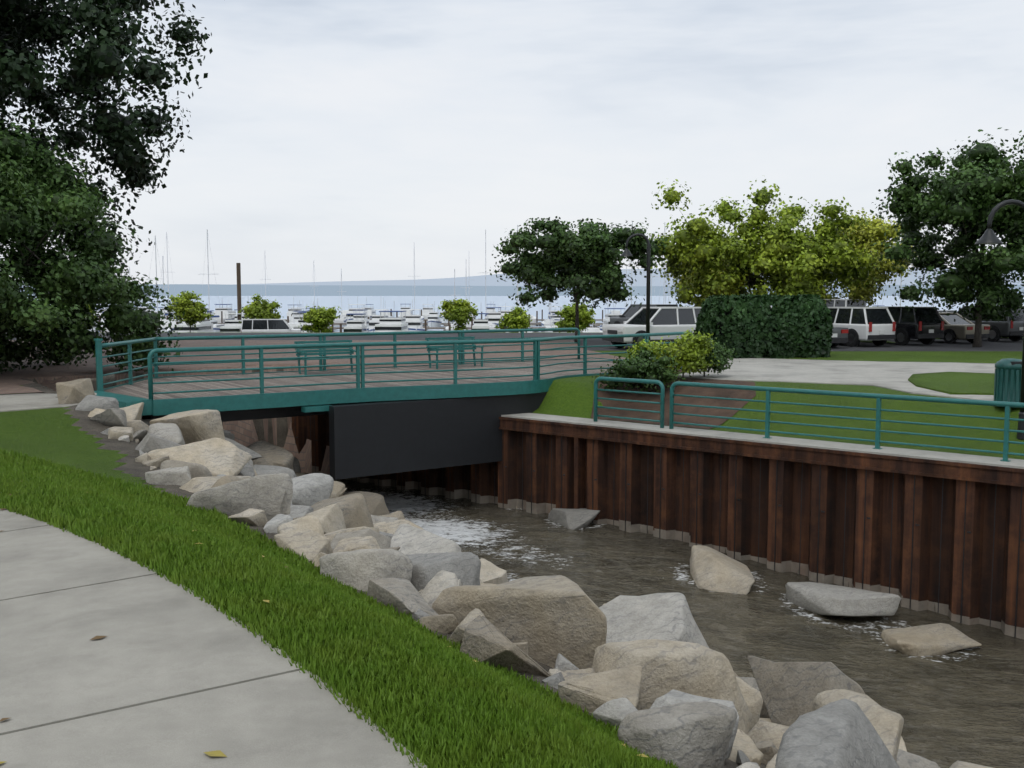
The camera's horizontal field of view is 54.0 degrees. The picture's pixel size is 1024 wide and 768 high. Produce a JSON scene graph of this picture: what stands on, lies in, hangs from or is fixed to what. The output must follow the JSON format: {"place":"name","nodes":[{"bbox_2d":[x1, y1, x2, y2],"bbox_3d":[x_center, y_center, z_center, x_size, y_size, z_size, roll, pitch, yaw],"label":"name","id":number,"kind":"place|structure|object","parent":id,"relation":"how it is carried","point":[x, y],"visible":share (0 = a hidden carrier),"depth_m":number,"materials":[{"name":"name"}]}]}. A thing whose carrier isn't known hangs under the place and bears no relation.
{"place":"outdoors","nodes":[
{"label":"outdoors","id":0,"kind":"place"},
{"bbox_2d":[0,393,78,411],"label":"approach path","id":1,"kind":"structure","parent":0,"point":[20,402],"depth_m":21.00,"materials":[{"name":"concrete"}]},
{"bbox_2d":[0,509,426,767],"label":"sidewalk","id":2,"kind":"structure","parent":0,"point":[164,673],"depth_m":4.20,"materials":[{"name":"concrete"}]},
{"bbox_2d":[0,508,647,763],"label":"fallen leaves","id":3,"kind":"object","parent":2,"relation":"on","point":[216,753],"visible":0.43,"depth_m":3.80,"materials":[{"name":"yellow plant"}]},
{"bbox_2d":[0,340,628,474],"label":"promenade paving","id":4,"kind":"structure","parent":0,"point":[244,432],"depth_m":33.89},
{"bbox_2d":[0,448,677,767],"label":"grass","id":5,"kind":"structure","parent":0,"point":[333,634],"depth_m":5.14,"materials":[{"name":"green plant"}]},
{"bbox_2d":[0,332,1023,767],"bbox_3d":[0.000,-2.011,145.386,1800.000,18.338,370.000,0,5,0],"label":"terrain","id":6,"kind":"structure","parent":0,"point":[70,436],"depth_m":22.05,"materials":[{"name":"green plant"}]},
{"bbox_2d":[74,304,98,327],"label":"marina tree","id":7,"kind":"object","parent":6,"relation":"on","point":[94,316],"visible":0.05,"depth_m":103.63,"materials":[{"name":"green plant"}]},
{"bbox_2d":[0,111,184,373],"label":"bushy tree","id":8,"kind":"object","parent":6,"relation":"on","point":[35,210],"visible":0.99,"depth_m":27.81,"materials":[{"name":"green plant"}]},
{"bbox_2d":[0,0,212,264],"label":"tree","id":9,"kind":"object","parent":6,"relation":"on","point":[96,64],"visible":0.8,"depth_m":34.86,"materials":[{"name":"green plant"}]},
{"bbox_2d":[166,291,214,331],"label":"marina tree","id":10,"kind":"object","parent":6,"relation":"on","point":[192,315],"visible":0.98,"depth_m":98.89,"materials":[{"name":"green plant"}]},
{"bbox_2d":[238,294,283,322],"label":"marina tree","id":11,"kind":"object","parent":6,"relation":"on","point":[257,309],"visible":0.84,"depth_m":99.81,"materials":[{"name":"green plant"}]},
{"bbox_2d":[298,304,341,331],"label":"marina tree","id":12,"kind":"object","parent":6,"relation":"on","point":[320,319],"visible":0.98,"depth_m":107.34,"materials":[{"name":"green plant"}]},
{"bbox_2d":[94,328,690,479],"bbox_3d":[-2.657,0.171,28.312,18.100,3.305,6.820,-3,6,-34],"label":"footbridge","id":13,"kind":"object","parent":6,"relation":"on","point":[394,418],"visible":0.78,"depth_m":24.98,"materials":[{"name":"teal paint"}]},
{"bbox_2d":[294,340,355,374],"bbox_3d":[-5.319,-0.779,29.101,1.800,0.935,0.640,-3,6,-34],"label":"bench","id":14,"kind":"object","parent":13,"relation":"on","point":[323,351],"visible":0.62,"depth_m":29.15,"materials":[{"name":"teal paint"}]},
{"bbox_2d":[425,336,483,368],"bbox_3d":[-1.776,-0.993,31.526,1.800,0.935,0.640,-3,6,-34],"label":"bench","id":15,"kind":"object","parent":13,"relation":"on","point":[447,347],"visible":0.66,"depth_m":31.64,"materials":[{"name":"teal paint"}]},
{"bbox_2d":[438,298,478,329],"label":"marina tree","id":16,"kind":"object","parent":6,"relation":"on","point":[458,310],"visible":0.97,"depth_m":102.01,"materials":[{"name":"green plant"}]},
{"bbox_2d":[494,305,531,328],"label":"marina tree","id":17,"kind":"object","parent":6,"relation":"on","point":[517,318],"visible":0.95,"depth_m":113.15,"materials":[{"name":"green plant"}]},
{"bbox_2d":[56,375,992,767],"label":"riprap rocks","id":18,"kind":"object","parent":6,"relation":"on","point":[654,675],"visible":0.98,"depth_m":8.86,"materials":[{"name":"stone"}]},
{"bbox_2d":[554,301,595,331],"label":"marina tree","id":19,"kind":"object","parent":6,"relation":"on","point":[567,314],"visible":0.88,"depth_m":107.09,"materials":[{"name":"green plant"}]},
{"bbox_2d":[485,216,668,341],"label":"tree","id":20,"kind":"object","parent":6,"relation":"on","point":[583,258],"visible":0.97,"depth_m":46.35,"materials":[{"name":"green plant"}]},
{"bbox_2d":[620,233,650,341],"bbox_3d":[4.707,-3.407,38.349,1.195,4.650,0.487,0,5,0],"label":"lamp post","id":21,"kind":"object","parent":6,"relation":"on","point":[626,253],"visible":0.86,"depth_m":38.22,"materials":[{"name":"black metal"}]},
{"bbox_2d":[292,413,1023,639],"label":"sheet pile wall","id":22,"kind":"structure","parent":6,"relation":"on","point":[922,530],"depth_m":21.36,"materials":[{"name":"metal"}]},
{"bbox_2d":[593,377,1023,461],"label":"railing wall","id":23,"kind":"structure","parent":22,"relation":"on","point":[879,420],"depth_m":21.08,"materials":[{"name":"teal metal"}]},
{"bbox_2d":[591,370,755,428],"bbox_3d":[4.150,0.280,27.280,4.300,0.880,7.700,0,5,0],"label":"mulch bed","id":24,"kind":"object","parent":6,"relation":"on","point":[718,392],"visible":0.45,"depth_m":25.48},
{"bbox_2d":[591,344,684,393],"bbox_3d":[3.327,-0.298,26.246,2.114,1.480,1.903,-3,6,-28],"label":"shrub","id":25,"kind":"object","parent":24,"relation":"on","point":[639,366],"visible":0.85,"depth_m":26.01,"materials":[{"name":"green plant"}]},
{"bbox_2d":[624,337,676,368],"bbox_3d":[3.929,-0.686,28.083,1.736,1.288,2.064,1,5,15],"label":"shrub","id":26,"kind":"object","parent":24,"relation":"on","point":[646,345],"visible":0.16,"depth_m":27.61,"materials":[{"name":"green plant"}]},
{"bbox_2d":[653,328,719,377],"bbox_3d":[4.600,-0.735,26.902,1.829,1.541,1.670,0,5,0],"label":"shrub","id":27,"kind":"object","parent":24,"relation":"on","point":[691,349],"visible":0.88,"depth_m":26.53,"materials":[{"name":"green plant"}]},
{"bbox_2d":[676,334,739,376],"bbox_3d":[5.425,-0.710,27.663,1.807,1.360,1.593,4,7,41],"label":"shrub","id":28,"kind":"object","parent":24,"relation":"on","point":[720,352],"visible":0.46,"depth_m":27.18,"materials":[{"name":"green plant"}]},
{"bbox_2d":[665,240,756,306],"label":"tree","id":29,"kind":"object","parent":6,"relation":"on","point":[686,284],"visible":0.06,"depth_m":77.17,"materials":[{"name":"green plant"}]},
{"bbox_2d":[516,506,980,655],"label":"rocks in stream","id":30,"kind":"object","parent":6,"relation":"on","point":[713,570],"visible":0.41,"depth_m":19.06,"materials":[{"name":"stone"}]},
{"bbox_2d":[694,293,833,357],"bbox_3d":[9.408,-2.170,37.569,5.164,2.506,2.630,-1,5,-15],"label":"hedge","id":31,"kind":"object","parent":6,"relation":"on","point":[802,326],"visible":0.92,"depth_m":36.59,"materials":[{"name":"green plant"}]},
{"bbox_2d":[649,178,883,307],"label":"tree","id":32,"kind":"object","parent":6,"relation":"on","point":[782,256],"visible":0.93,"depth_m":47.59,"materials":[{"name":"green plant"}]},
{"bbox_2d":[811,208,920,306],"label":"tree","id":33,"kind":"object","parent":6,"relation":"on","point":[874,230],"visible":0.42,"depth_m":60.08,"materials":[{"name":"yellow plant"}]},
{"bbox_2d":[868,127,1023,346],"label":"tree","id":34,"kind":"object","parent":6,"relation":"on","point":[971,192],"visible":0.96,"depth_m":42.95,"materials":[{"name":"green plant"}]},
{"bbox_2d":[975,199,1023,438],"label":"lamp post","id":35,"kind":"object","parent":6,"relation":"on","point":[988,236],"visible":1,"depth_m":19.77,"materials":[{"name":"black metal"}]},
{"bbox_2d":[994,358,1021,407],"bbox_3d":[10.550,-0.038,21.279,0.620,1.020,0.611,0,5,0],"label":"trash bin","id":36,"kind":"object","parent":6,"relation":"on","point":[1007,381],"visible":0.66,"depth_m":21.05,"materials":[{"name":"teal metal"}]},
{"bbox_2d":[0,0,1023,284],"label":"sky","id":37,"kind":"structure","parent":0,"point":[359,138],"materials":[{"name":"white"}]},
{"bbox_2d":[6,333,1022,350],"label":"parking asphalt","id":38,"kind":"structure","parent":0,"point":[1004,344],"depth_m":50.21,"materials":[{"name":"grey asphalt"}]},
{"bbox_2d":[241,319,300,331],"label":"parked car","id":39,"kind":"object","parent":38,"relation":"on","point":[265,325],"visible":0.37,"depth_m":90.99,"materials":[{"name":"white metal"}]},
{"bbox_2d":[610,304,677,323],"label":"car","id":40,"kind":"object","parent":38,"relation":"on","point":[629,312],"visible":0.2,"depth_m":56.30,"materials":[{"name":"grey metal"}]},
{"bbox_2d":[602,307,700,347],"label":"white suv","id":41,"kind":"object","parent":38,"relation":"on","point":[673,319],"visible":0.5,"depth_m":42.20,"materials":[{"name":"white metal"}]},
{"bbox_2d":[831,327,848,346],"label":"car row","id":42,"kind":"object","parent":38,"relation":"on","point":[840,335],"visible":0.15,"depth_m":42.90,"materials":[{"name":"grey metal"}]},
{"bbox_2d":[825,299,865,306],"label":"car","id":43,"kind":"object","parent":38,"relation":"on","point":[841,303],"visible":0.03,"depth_m":60.32,"materials":[{"name":"white metal"}]},
{"bbox_2d":[828,307,895,346],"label":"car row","id":44,"kind":"object","parent":38,"relation":"on","point":[876,326],"visible":0.56,"depth_m":44.45,"materials":[{"name":"white metal"}]},
{"bbox_2d":[873,306,943,344],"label":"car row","id":45,"kind":"object","parent":38,"relation":"on","point":[925,325],"visible":0.48,"depth_m":45.70,"materials":[{"name":"black metal"}]},
{"bbox_2d":[938,310,954,311],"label":"car","id":46,"kind":"object","parent":38,"relation":"on","point":[946,310],"visible":0.02,"depth_m":69.01,"materials":[{"name":"silver metal"}]},
{"bbox_2d":[918,312,989,343],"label":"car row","id":47,"kind":"object","parent":38,"relation":"on","point":[960,327],"visible":0.41,"depth_m":47.53,"materials":[{"name":"beige"}]},
{"bbox_2d":[941,306,1023,341],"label":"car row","id":48,"kind":"object","parent":38,"relation":"on","point":[1010,329],"visible":0.39,"depth_m":48.99,"materials":[{"name":"grey metal"}]},
{"bbox_2d":[20,268,1023,295],"bbox_3d":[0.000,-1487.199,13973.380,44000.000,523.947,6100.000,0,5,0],"label":"shore hills","id":49,"kind":"structure","parent":0,"point":[441,287],"depth_m":11111.63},
{"bbox_2d":[27,296,1023,331],"bbox_3d":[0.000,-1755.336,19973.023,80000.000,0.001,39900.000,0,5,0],"label":"lake water","id":50,"kind":"structure","parent":0,"point":[393,303],"depth_m":864.24,"materials":[{"name":"blue liquid"}]},
{"bbox_2d":[2,222,941,331],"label":"sailboats","id":51,"kind":"object","parent":50,"relation":"on","point":[357,319],"visible":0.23,"depth_m":151.22,"materials":[{"name":"white"}]},
{"bbox_2d":[305,473,1023,767],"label":"creek water","id":52,"kind":"structure","parent":0,"point":[963,705],"depth_m":18.57,"materials":[{"name":"brown liquid"}]},
{"bbox_2d":[675,358,994,400],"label":"plaza path","id":53,"kind":"structure","parent":0,"point":[890,375],"depth_m":29.49,"materials":[{"name":"concrete"}]},
{"bbox_2d":[908,372,994,394],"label":"island lawn","id":54,"kind":"structure","parent":53,"relation":"on","point":[960,383],"depth_m":25.36,"materials":[{"name":"green plant"}]}
]}

